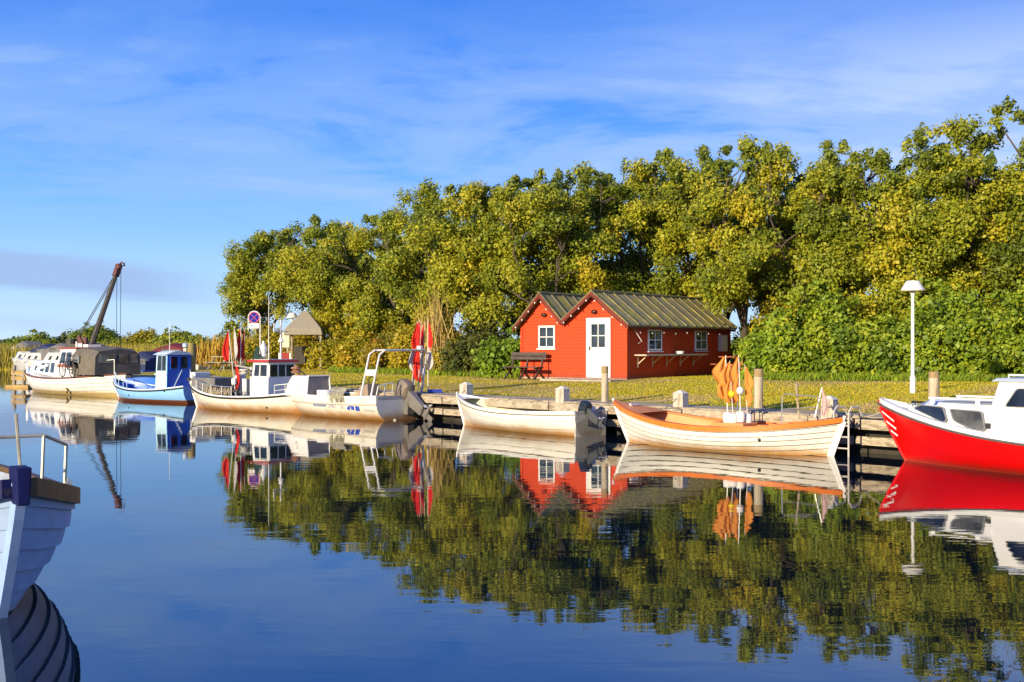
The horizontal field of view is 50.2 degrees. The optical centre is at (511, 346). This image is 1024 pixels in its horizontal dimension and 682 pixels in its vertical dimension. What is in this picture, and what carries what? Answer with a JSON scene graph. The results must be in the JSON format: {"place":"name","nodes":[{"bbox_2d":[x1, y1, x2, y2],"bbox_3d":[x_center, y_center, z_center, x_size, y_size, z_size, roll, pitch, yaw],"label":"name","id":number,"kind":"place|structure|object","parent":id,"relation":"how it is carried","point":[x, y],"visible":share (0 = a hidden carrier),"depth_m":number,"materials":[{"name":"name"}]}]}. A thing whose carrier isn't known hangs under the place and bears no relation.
{"place":"outdoors","nodes":[
{"label":"outdoors","id":0,"kind":"place"},
{"bbox_2d":[0,351,998,413],"bbox_3d":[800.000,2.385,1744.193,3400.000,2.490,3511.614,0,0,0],"label":"ground","id":1,"kind":"structure","parent":0,"point":[495,388],"depth_m":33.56,"materials":[{"name":"green plant"}]},
{"bbox_2d":[15,341,43,351],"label":"motor boat","id":2,"kind":"object","parent":1,"relation":"on","point":[30,343],"visible":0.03,"depth_m":106.41,"materials":[{"name":"glass"}]},
{"bbox_2d":[2,329,61,345],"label":"broadleaf tree","id":3,"kind":"object","parent":1,"relation":"on","point":[41,337],"visible":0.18,"depth_m":134.05,"materials":[{"name":"green plant"}]},
{"bbox_2d":[66,320,123,342],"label":"broadleaf tree","id":4,"kind":"object","parent":1,"relation":"on","point":[105,334],"visible":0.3,"depth_m":132.48,"materials":[{"name":"green plant"}]},
{"bbox_2d":[66,262,124,346],"bbox_3d":[-22.367,-1.586,58.905,3.080,6.152,1.319,0,0,-33],"label":"harbour crane","id":5,"kind":"object","parent":1,"relation":"on","point":[80,340],"visible":0.64,"depth_m":59.12,"materials":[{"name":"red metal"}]},
{"bbox_2d":[119,327,158,346],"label":"broadleaf tree","id":6,"kind":"object","parent":1,"relation":"on","point":[145,336],"visible":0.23,"depth_m":114.80,"materials":[{"name":"green plant"}]},
{"bbox_2d":[150,325,195,346],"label":"broadleaf tree","id":7,"kind":"object","parent":1,"relation":"on","point":[175,335],"visible":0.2,"depth_m":110.85,"materials":[{"name":"green plant"}]},
{"bbox_2d":[173,333,210,345],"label":"broadleaf tree","id":8,"kind":"object","parent":1,"relation":"on","point":[192,340],"visible":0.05,"depth_m":102.93,"materials":[{"name":"green plant"}]},
{"bbox_2d":[204,356,246,370],"bbox_3d":[-14.700,0.898,56.000,1.450,0.784,2.000,0,0,-40],"label":"picnic table","id":9,"kind":"object","parent":1,"relation":"on","point":[222,363],"visible":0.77,"depth_m":55.77,"materials":[{"name":"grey wood"}]},
{"bbox_2d":[206,317,253,368],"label":"shrub","id":10,"kind":"object","parent":1,"relation":"on","point":[228,326],"visible":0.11,"depth_m":65.53,"materials":[{"name":"green plant"}]},
{"bbox_2d":[248,311,260,357],"bbox_3d":[-10.500,0.056,44.496,0.545,3.022,0.060,0,0,8],"label":"no stopping sign","id":11,"kind":"object","parent":1,"relation":"on","point":[254,317],"visible":0.95,"depth_m":44.47,"materials":[{"name":"metal"}]},
{"bbox_2d":[196,333,326,366],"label":"tall grass","id":12,"kind":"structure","parent":1,"relation":"on","point":[208,350],"depth_m":62.43,"materials":[{"name":"yellow plant"}]},
{"bbox_2d":[215,227,320,337],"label":"broadleaf tree","id":13,"kind":"object","parent":1,"relation":"on","point":[246,266],"visible":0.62,"depth_m":61.52,"materials":[{"name":"green plant"}]},
{"bbox_2d":[239,325,298,368],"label":"shrub","id":14,"kind":"object","parent":1,"relation":"on","point":[274,346],"visible":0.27,"depth_m":59.75,"materials":[{"name":"yellow plant"}]},
{"bbox_2d":[275,335,328,367],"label":"shrub","id":15,"kind":"object","parent":1,"relation":"on","point":[302,340],"visible":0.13,"depth_m":59.19,"materials":[{"name":"yellow plant"}]},
{"bbox_2d":[282,311,325,368],"bbox_3d":[-10.834,-0.339,56.997,2.040,3.027,1.960,0,0,-4],"label":"information shelter","id":16,"kind":"object","parent":1,"relation":"on","point":[304,323],"visible":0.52,"depth_m":56.32,"materials":[{"name":"grey wood"}]},
{"bbox_2d":[247,214,376,336],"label":"broadleaf tree","id":17,"kind":"object","parent":1,"relation":"on","point":[277,277],"visible":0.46,"depth_m":59.19,"materials":[{"name":"green plant"}]},
{"bbox_2d":[293,236,375,342],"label":"broadleaf tree","id":18,"kind":"object","parent":1,"relation":"on","point":[316,244],"visible":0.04,"depth_m":63.59,"materials":[{"name":"green plant"}]},
{"bbox_2d":[303,319,377,368],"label":"shrub","id":19,"kind":"object","parent":1,"relation":"on","point":[339,334],"visible":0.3,"depth_m":56.32,"materials":[{"name":"yellow plant"}]},
{"bbox_2d":[282,214,419,332],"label":"broadleaf tree","id":20,"kind":"object","parent":1,"relation":"on","point":[318,276],"visible":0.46,"depth_m":56.88,"materials":[{"name":"green plant"}]},
{"bbox_2d":[329,310,387,368],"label":"shrub","id":21,"kind":"object","parent":1,"relation":"on","point":[346,356],"visible":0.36,"depth_m":53.13,"materials":[{"name":"yellow plant"}]},
{"bbox_2d":[359,320,411,368],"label":"shrub","id":22,"kind":"object","parent":1,"relation":"on","point":[384,342],"visible":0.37,"depth_m":51.31,"materials":[{"name":"yellow plant"}]},
{"bbox_2d":[340,205,458,337],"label":"broadleaf tree","id":23,"kind":"object","parent":1,"relation":"on","point":[391,224],"visible":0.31,"depth_m":53.74,"materials":[{"name":"green plant"}]},
{"bbox_2d":[356,212,468,323],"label":"broadleaf tree","id":24,"kind":"object","parent":1,"relation":"on","point":[378,283],"visible":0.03,"depth_m":56.32,"materials":[{"name":"green plant"}]},
{"bbox_2d":[384,307,465,370],"bbox_3d":[-3.964,-0.217,50.089,3.785,3.523,3.835,0,0,0],"label":"shrub","id":25,"kind":"object","parent":1,"relation":"on","point":[400,359],"visible":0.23,"depth_m":49.09,"materials":[{"name":"yellow plant"}]},
{"bbox_2d":[370,177,498,336],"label":"broadleaf tree","id":26,"kind":"object","parent":1,"relation":"on","point":[396,261],"visible":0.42,"depth_m":50.70,"materials":[{"name":"green plant"}]},
{"bbox_2d":[428,389,441,392],"bbox_3d":[-2.554,1.624,32.689,0.948,0.691,0.523,0,0,0],"label":"crate","id":27,"kind":"object","parent":1,"relation":"on","point":[434,390],"visible":0.19,"depth_m":32.49,"materials":[{"name":"blue plastic"}]},
{"bbox_2d":[408,321,417,381],"bbox_3d":[-2.945,0.338,32.574,0.283,2.186,0.082,0,0,0],"label":"marker buoy","id":28,"kind":"object","parent":27,"relation":"in","point":[410,362],"visible":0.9,"depth_m":32.57,"materials":[{"name":"red fabric"}]},
{"bbox_2d":[413,324,420,392],"bbox_3d":[-2.821,0.339,32.478,0.261,2.182,0.068,0,0,-15],"label":"marker buoy","id":29,"kind":"object","parent":27,"relation":"in","point":[416,358],"visible":0.94,"depth_m":32.47,"materials":[{"name":"red fabric"}]},
{"bbox_2d":[420,322,424,379],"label":"marker buoy","id":30,"kind":"object","parent":27,"relation":"in","point":[422,344],"visible":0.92,"depth_m":32.69,"materials":[{"name":"red fabric"}]},
{"bbox_2d":[427,320,432,392],"bbox_3d":[-2.426,0.307,32.539,0.246,2.245,0.062,0,0,36],"label":"marker buoy","id":31,"kind":"object","parent":27,"relation":"in","point":[429,353],"visible":0.99,"depth_m":32.56,"materials":[{"name":"red fabric"}]},
{"bbox_2d":[413,281,463,371],"bbox_3d":[-3.208,-0.881,46.459,2.488,4.183,2.468,0,0,0],"label":"reed clump","id":32,"kind":"object","parent":1,"relation":"on","point":[436,330],"visible":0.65,"depth_m":46.36,"materials":[{"name":"yellow plant"}]},
{"bbox_2d":[423,309,485,373],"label":"shrub","id":33,"kind":"object","parent":1,"relation":"on","point":[447,320],"visible":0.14,"depth_m":46.78,"materials":[{"name":"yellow plant"}]},
{"bbox_2d":[393,208,522,340],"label":"broadleaf tree","id":34,"kind":"object","parent":1,"relation":"on","point":[409,318],"visible":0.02,"depth_m":55.18,"materials":[{"name":"green plant"}]},
{"bbox_2d":[398,178,553,330],"bbox_3d":[-1.508,-3.037,49.017,7.170,8.866,5.142,0,0,0],"label":"broadleaf tree","id":35,"kind":"object","parent":1,"relation":"on","point":[475,200],"visible":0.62,"depth_m":48.28,"materials":[{"name":"green plant"}]},
{"bbox_2d":[433,317,519,375],"bbox_3d":[-1.301,0.115,45.393,3.948,2.721,3.724,0,0,0],"label":"shrub","id":36,"kind":"object","parent":1,"relation":"on","point":[452,358],"visible":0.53,"depth_m":44.73,"materials":[{"name":"green plant"}]},
{"bbox_2d":[470,324,519,377],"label":"shrub","id":37,"kind":"object","parent":1,"relation":"on","point":[490,359],"visible":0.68,"depth_m":42.48,"materials":[{"name":"green plant"}]},
{"bbox_2d":[132,375,900,454],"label":"wooden quay","id":38,"kind":"structure","parent":1,"relation":"on","point":[871,434],"depth_m":24.77,"materials":[{"name":"grey wood"}]},
{"bbox_2d":[459,382,472,395],"bbox_3d":[-1.275,1.310,30.450,0.294,0.640,0.294,0,0,40],"label":"square bollard","id":39,"kind":"object","parent":38,"relation":"on","point":[467,387],"visible":0.54,"depth_m":30.36,"materials":[{"name":"white wood"}]},
{"bbox_2d":[556,386,568,402],"bbox_3d":[1.283,1.318,27.750,0.284,0.624,0.284,0,0,40],"label":"square bollard","id":40,"kind":"object","parent":38,"relation":"on","point":[562,394],"visible":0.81,"depth_m":27.65,"materials":[{"name":"white wood"}]},
{"bbox_2d":[601,366,607,401],"bbox_3d":[2.329,1.093,27.400,0.184,1.204,0.179,0,0,0],"label":"mooring post","id":41,"kind":"object","parent":38,"relation":"on","point":[604,383],"visible":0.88,"depth_m":27.32,"materials":[{"name":"brown wood"}]},
{"bbox_2d":[673,390,687,409],"bbox_3d":[3.875,1.317,25.100,0.284,0.626,0.284,0,0,40],"label":"square bollard","id":42,"kind":"object","parent":38,"relation":"on","point":[682,397],"visible":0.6,"depth_m":25.00,"materials":[{"name":"white wood"}]},
{"bbox_2d":[754,369,762,407],"bbox_3d":[5.557,1.099,24.629,0.214,1.193,0.209,0,0,0],"label":"mooring post","id":43,"kind":"object","parent":38,"relation":"on","point":[758,388],"visible":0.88,"depth_m":24.54,"materials":[{"name":"brown wood"}]},
{"bbox_2d":[821,396,837,419],"bbox_3d":[6.437,1.313,22.150,0.284,0.633,0.284,0,0,40],"label":"square bollard","id":44,"kind":"object","parent":38,"relation":"on","point":[832,401],"visible":0.44,"depth_m":22.03,"materials":[{"name":"white wood"}]},
{"bbox_2d":[833,406,862,456],"bbox_3d":[6.553,1.892,21.320,0.529,1.475,0.356,0,0,-43],"label":"boarding ladder","id":45,"kind":"object","parent":38,"relation":"attached to","point":[848,423],"visible":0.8,"depth_m":21.12,"materials":[{"name":"white metal"}]},
{"bbox_2d":[928,371,938,399],"bbox_3d":[9.888,1.094,25.600,0.245,1.016,0.239,0,0,0],"label":"mooring post","id":46,"kind":"object","parent":38,"relation":"on","point":[933,383],"visible":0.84,"depth_m":25.50,"materials":[{"name":"brown wood"}]},
{"bbox_2d":[502,352,546,379],"bbox_3d":[0.466,0.723,40.666,1.620,1.040,0.716,0,0,37],"label":"garden bench","id":47,"kind":"object","parent":1,"relation":"on","point":[527,356],"visible":1,"depth_m":40.77,"materials":[{"name":"brown paint"}]},
{"bbox_2d":[454,168,621,330],"bbox_3d":[0.774,-3.081,46.444,6.335,8.947,6.181,0,0,-26],"label":"broadleaf tree","id":48,"kind":"object","parent":1,"relation":"on","point":[498,274],"visible":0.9,"depth_m":45.74,"materials":[{"name":"green plant"}]},
{"bbox_2d":[505,195,618,335],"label":"broadleaf tree","id":49,"kind":"object","parent":1,"relation":"on","point":[513,321],"visible":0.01,"depth_m":53.35,"materials":[{"name":"green plant"}]},
{"bbox_2d":[502,159,649,293],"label":"broadleaf tree","id":50,"kind":"object","parent":1,"relation":"on","point":[594,197],"visible":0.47,"depth_m":47.40,"materials":[{"name":"green plant"}]},
{"bbox_2d":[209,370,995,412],"bbox_3d":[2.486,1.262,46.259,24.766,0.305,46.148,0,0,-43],"label":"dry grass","id":51,"kind":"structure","parent":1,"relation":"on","point":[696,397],"depth_m":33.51,"materials":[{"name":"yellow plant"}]},
{"bbox_2d":[586,195,658,283],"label":"broadleaf tree","id":52,"kind":"object","parent":1,"relation":"on","point":[630,245],"visible":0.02,"depth_m":53.60,"materials":[{"name":"green plant"}]},
{"bbox_2d":[512,289,736,381],"bbox_3d":[4.452,-0.375,42.783,5.428,3.370,9.770,0,0,37],"label":"red hut","id":53,"kind":"object","parent":1,"relation":"on","point":[588,339],"visible":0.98,"depth_m":40.54,"materials":[{"name":"paint"}]},
{"bbox_2d":[536,326,556,349],"bbox_3d":[1.274,-0.330,40.772,0.870,0.895,0.095,0,0,37],"label":"window","id":54,"kind":"structure","parent":53,"relation":"in","point":[546,334],"depth_m":40.74,"materials":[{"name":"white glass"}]},
{"bbox_2d":[588,320,607,376],"bbox_3d":[3.107,0.070,39.337,0.860,2.060,0.122,0,0,37],"label":"door","id":55,"kind":"structure","parent":53,"relation":"in","point":[597,329],"depth_m":39.37,"materials":[{"name":"white paint"}]},
{"bbox_2d":[647,330,663,351],"bbox_3d":[5.269,-0.209,40.218,0.095,0.832,1.100,0,0,37],"label":"window","id":56,"kind":"structure","parent":53,"relation":"in","point":[654,341],"depth_m":40.17,"materials":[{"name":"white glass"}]},
{"bbox_2d":[694,331,708,351],"bbox_3d":[7.487,-0.209,43.046,0.095,0.832,1.100,0,0,37],"label":"window","id":57,"kind":"structure","parent":53,"relation":"in","point":[700,341],"depth_m":43.04,"materials":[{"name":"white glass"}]},
{"bbox_2d":[565,157,713,295],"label":"broadleaf tree","id":58,"kind":"object","parent":1,"relation":"on","point":[625,267],"visible":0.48,"depth_m":48.65,"materials":[{"name":"green plant"}]},
{"bbox_2d":[612,144,766,295],"bbox_3d":[8.186,-3.881,49.552,8.132,10.549,6.104,0,0,-22],"label":"broadleaf tree","id":59,"kind":"object","parent":1,"relation":"on","point":[674,171],"visible":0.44,"depth_m":47.29,"materials":[{"name":"green plant"}]},
{"bbox_2d":[645,158,778,318],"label":"broadleaf tree","id":60,"kind":"object","parent":1,"relation":"on","point":[733,164],"visible":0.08,"depth_m":48.80,"materials":[{"name":"green plant"}]},
{"bbox_2d":[727,317,767,366],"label":"shrub","id":61,"kind":"object","parent":1,"relation":"on","point":[734,347],"visible":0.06,"depth_m":44.92,"materials":[{"name":"green plant"}]},
{"bbox_2d":[682,153,821,310],"bbox_3d":[10.878,-3.490,47.944,6.370,9.764,6.184,0,0,-33],"label":"broadleaf tree","id":62,"kind":"object","parent":1,"relation":"on","point":[737,223],"visible":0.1,"depth_m":47.67,"materials":[{"name":"green plant"}]},
{"bbox_2d":[662,132,842,373],"bbox_3d":[9.919,-3.612,45.304,6.899,10.014,5.721,0,0,-17],"label":"broadleaf tree","id":63,"kind":"object","parent":1,"relation":"on","point":[717,291],"visible":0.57,"depth_m":43.86,"materials":[{"name":"green plant"}]},
{"bbox_2d":[733,307,817,374],"bbox_3d":[10.089,0.017,39.618,3.872,2.906,3.928,0,0,42],"label":"shrub","id":64,"kind":"object","parent":1,"relation":"on","point":[753,360],"visible":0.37,"depth_m":39.01,"materials":[{"name":"green plant"}]},
{"bbox_2d":[710,139,887,335],"bbox_3d":[11.245,-3.346,42.934,6.644,9.490,6.869,0,0,0],"label":"broadleaf tree","id":65,"kind":"object","parent":1,"relation":"on","point":[755,252],"visible":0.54,"depth_m":41.97,"materials":[{"name":"green plant"}]},
{"bbox_2d":[758,275,878,379],"bbox_3d":[10.857,-0.532,38.993,4.364,4.039,4.479,0,0,0],"label":"shrub","id":66,"kind":"object","parent":1,"relation":"on","point":[829,307],"visible":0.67,"depth_m":38.00,"materials":[{"name":"green plant"}]},
{"bbox_2d":[768,171,910,296],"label":"broadleaf tree","id":67,"kind":"object","parent":1,"relation":"on","point":[792,185],"depth_m":46.52,"materials":[{"name":"green plant"}]},
{"bbox_2d":[767,139,947,323],"bbox_3d":[13.181,-3.376,42.137,5.545,9.508,6.338,0,0,-33],"label":"broadleaf tree","id":68,"kind":"object","parent":1,"relation":"on","point":[853,230],"visible":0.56,"depth_m":40.84,"materials":[{"name":"green plant"}]},
{"bbox_2d":[804,293,915,377],"bbox_3d":[12.272,-0.145,38.382,4.332,3.540,4.497,0,0,0],"label":"shrub","id":69,"kind":"object","parent":1,"relation":"on","point":[860,348],"visible":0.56,"depth_m":36.95,"materials":[{"name":"green plant"}]},
{"bbox_2d":[849,313,959,377],"bbox_3d":[13.703,0.191,37.952,3.991,2.706,4.239,0,0,24],"label":"shrub","id":70,"kind":"object","parent":1,"relation":"on","point":[884,352],"visible":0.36,"depth_m":36.49,"materials":[{"name":"green plant"}]},
{"bbox_2d":[901,281,924,392],"bbox_3d":[10.529,-0.147,28.700,0.600,3.169,0.600,0,0,0],"label":"street lamp","id":71,"kind":"object","parent":1,"relation":"on","point":[912,286],"visible":0.95,"depth_m":28.66,"materials":[{"name":"white metal"}]},
{"bbox_2d":[839,122,1001,325],"bbox_3d":[15.089,-3.536,41.463,6.918,9.874,5.595,0,0,-32],"label":"broadleaf tree","id":72,"kind":"object","parent":1,"relation":"on","point":[881,260],"visible":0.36,"depth_m":39.60,"materials":[{"name":"green plant"}]},
{"bbox_2d":[858,113,1023,304],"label":"broadleaf tree","id":73,"kind":"object","parent":1,"relation":"on","point":[991,236],"visible":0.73,"depth_m":38.85,"materials":[{"name":"green plant"}]},
{"bbox_2d":[884,277,1013,380],"bbox_3d":[14.872,-0.465,37.381,4.290,3.889,4.287,0,0,-41],"label":"shrub","id":74,"kind":"object","parent":1,"relation":"on","point":[949,321],"visible":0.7,"depth_m":36.20,"materials":[{"name":"green plant"}]},
{"bbox_2d":[927,95,1023,308],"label":"broadleaf tree","id":75,"kind":"object","parent":1,"relation":"on","point":[966,277],"visible":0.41,"depth_m":39.61,"materials":[{"name":"green plant"}]},
{"bbox_2d":[939,288,1023,375],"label":"shrub","id":76,"kind":"object","parent":1,"relation":"on","point":[999,361],"visible":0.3,"depth_m":35.75,"materials":[{"name":"green plant"}]},
{"bbox_2d":[968,276,1023,376],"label":"shrub","id":77,"kind":"object","parent":1,"relation":"on","point":[1014,306],"visible":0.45,"depth_m":35.69,"materials":[{"name":"green plant"}]},
{"bbox_2d":[980,141,1023,286],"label":"broadleaf tree","id":78,"kind":"object","parent":1,"relation":"on","point":[1011,170],"visible":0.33,"depth_m":38.80,"materials":[{"name":"green plant"}]},
{"bbox_2d":[0,370,1023,681],"bbox_3d":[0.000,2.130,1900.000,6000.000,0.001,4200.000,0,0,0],"label":"water","id":79,"kind":"structure","parent":0,"point":[200,544],"depth_m":10.97,"materials":[{"name":"blue liquid"}]},
{"bbox_2d":[5,365,31,387],"bbox_3d":[-25.436,1.855,57.000,1.500,1.750,1.100,0,0,20],"label":"timber stage","id":80,"kind":"object","parent":79,"relation":"in","point":[14,373],"visible":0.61,"depth_m":56.56,"materials":[{"name":"brown wood"}]},
{"bbox_2d":[12,344,55,370],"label":"motor boat","id":81,"kind":"object","parent":79,"relation":"on","point":[39,349],"visible":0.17,"depth_m":91.27,"materials":[{"name":"white glass"}]},
{"bbox_2d":[0,414,79,617],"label":"clinker boat","id":82,"kind":"object","parent":79,"relation":"on","point":[35,515],"visible":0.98,"depth_m":8.46,"materials":[{"name":"white wood"}]},
{"bbox_2d":[16,343,65,370],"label":"motor boat","id":83,"kind":"object","parent":79,"relation":"on","point":[21,362],"visible":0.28,"depth_m":83.35,"materials":[{"name":"white glass"}]},
{"bbox_2d":[24,342,140,395],"bbox_3d":[-20.077,1.230,50.029,3.094,2.900,10.634,0,0,-45],"label":"wooden cruiser","id":84,"kind":"object","parent":79,"relation":"on","point":[98,366],"visible":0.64,"depth_m":47.05,"materials":[{"name":"white wood"}]},
{"bbox_2d":[59,354,75,377],"bbox_3d":[-19.244,0.828,47.275,0.555,1.020,1.742,0,0,-45],"label":"bicycle","id":85,"kind":"object","parent":84,"relation":"on","point":[69,363],"visible":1,"depth_m":47.08,"materials":[{"name":"black metal"}]},
{"bbox_2d":[0,342,199,369],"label":"reeds","id":86,"kind":"object","parent":79,"relation":"on","point":[8,352],"visible":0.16,"depth_m":101.73,"materials":[{"name":"yellow plant"}]},
{"bbox_2d":[138,351,158,371],"bbox_3d":[-21.880,1.380,64.000,5.500,2.200,2.100,0,0,32],"label":"motor boat","id":87,"kind":"object","parent":79,"relation":"on","point":[148,361],"visible":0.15,"depth_m":62.42,"materials":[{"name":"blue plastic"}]},
{"bbox_2d":[113,321,194,402],"bbox_3d":[-14.051,0.755,42.938,5.545,3.450,2.122,0,0,37],"label":"blue boat","id":88,"kind":"object","parent":79,"relation":"on","point":[169,383],"visible":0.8,"depth_m":41.86,"materials":[{"name":"paint"}]},
{"bbox_2d":[153,343,215,369],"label":"motor boat","id":89,"kind":"object","parent":79,"relation":"on","point":[176,347],"visible":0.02,"depth_m":72.63,"materials":[{"name":"red glass"}]},
{"bbox_2d":[182,343,195,371],"bbox_3d":[-12.709,1.293,42.979,0.509,2.874,0.348,0,0,-15],"label":"mooring pile","id":90,"kind":"object","parent":79,"relation":"in","point":[190,348],"visible":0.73,"depth_m":42.86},
{"bbox_2d":[187,302,300,413],"bbox_3d":[-8.946,0.380,36.959,6.448,4.200,2.386,0,0,38],"label":"fishing boat","id":91,"kind":"object","parent":79,"relation":"on","point":[264,386],"visible":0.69,"depth_m":35.88,"materials":[{"name":"white wood"}]},
{"bbox_2d":[204,385,236,394],"bbox_3d":[-9.785,1.437,36.462,1.778,0.328,0.338,0,0,45],"label":"net pile","id":92,"kind":"object","parent":91,"relation":"on","point":[224,389],"visible":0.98,"depth_m":36.29,"materials":[{"name":"beige fabric"}]},
{"bbox_2d":[222,330,236,395],"bbox_3d":[-9.562,0.638,37.000,0.491,2.388,0.181,0,0,0],"label":"marker buoy","id":93,"kind":"object","parent":91,"relation":"on","point":[225,351],"visible":0.99,"depth_m":36.98,"materials":[{"name":"fabric"}]},
{"bbox_2d":[234,326,239,395],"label":"marker buoy","id":94,"kind":"object","parent":91,"relation":"on","point":[236,375],"visible":0.99,"depth_m":37.04,"materials":[{"name":"fabric"}]},
{"bbox_2d":[284,346,432,420],"bbox_3d":[-4.720,1.205,33.140,6.492,2.450,2.284,0,0,41],"label":"open motor boat","id":95,"kind":"object","parent":79,"relation":"on","point":[309,395],"visible":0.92,"depth_m":31.82,"materials":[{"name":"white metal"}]},
{"bbox_2d":[329,388,353,402],"bbox_3d":[-5.037,1.441,32.161,0.762,0.440,0.457,0,0,41],"label":"net bundle","id":96,"kind":"object","parent":95,"relation":"on","point":[337,393],"visible":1,"depth_m":32.02,"materials":[{"name":"beige fabric"}]},
{"bbox_2d":[456,392,607,436],"bbox_3d":[0.390,1.813,27.742,1.835,1.114,5.903,0,0,-41],"label":"white dinghy","id":97,"kind":"object","parent":79,"relation":"on","point":[587,418],"visible":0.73,"depth_m":26.42,"materials":[{"name":"plastic"}]},
{"bbox_2d":[612,398,846,455],"bbox_3d":[4.353,1.808,22.902,5.591,1.284,2.090,0,0,42],"label":"clinker boat","id":98,"kind":"object","parent":79,"relation":"on","point":[641,424],"visible":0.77,"depth_m":21.88,"materials":[{"name":"orange paint"}]},
{"bbox_2d":[712,355,731,422],"bbox_3d":[4.344,1.095,22.606,0.427,1.823,0.181,0,0,0],"label":"marker buoy","id":99,"kind":"object","parent":98,"relation":"on","point":[719,367],"visible":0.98,"depth_m":22.58,"materials":[{"name":"fabric"}]},
{"bbox_2d":[720,361,736,422],"bbox_3d":[4.465,1.151,22.506,0.374,1.712,0.181,0,0,0],"label":"marker buoy","id":100,"kind":"object","parent":98,"relation":"on","point":[725,383],"visible":0.97,"depth_m":22.48,"materials":[{"name":"fabric"}]},
{"bbox_2d":[729,355,744,422],"bbox_3d":[4.626,1.095,22.506,0.356,1.824,0.181,0,0,0],"label":"marker buoy","id":101,"kind":"object","parent":98,"relation":"on","point":[734,378],"visible":0.98,"depth_m":22.48,"materials":[{"name":"fabric"}]},
{"bbox_2d":[744,365,753,422],"bbox_3d":[4.877,1.194,22.606,0.184,1.626,0.190,0,0,-21],"label":"marker buoy","id":102,"kind":"object","parent":98,"relation":"on","point":[749,383],"visible":0.99,"depth_m":22.57,"materials":[{"name":"fabric"}]},
{"bbox_2d":[814,387,827,416],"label":"marker buoy","id":103,"kind":"object","parent":98,"relation":"on","point":[824,405],"visible":1,"depth_m":21.33,"materials":[{"name":"fabric"}]},
{"bbox_2d":[877,374,1023,474],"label":"red cabin boat","id":104,"kind":"object","parent":79,"relation":"on","point":[977,433],"visible":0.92,"depth_m":18.77,"materials":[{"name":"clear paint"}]},
{"bbox_2d":[0,0,1023,342],"label":"sky","id":105,"kind":"structure","parent":0,"point":[148,136],"materials":[{"name":"blue"}]},
{"bbox_2d":[327,366,1023,381],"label":"long grass","id":106,"kind":"structure","parent":0,"point":[789,376],"depth_m":36.64,"materials":[{"name":"green plant"}]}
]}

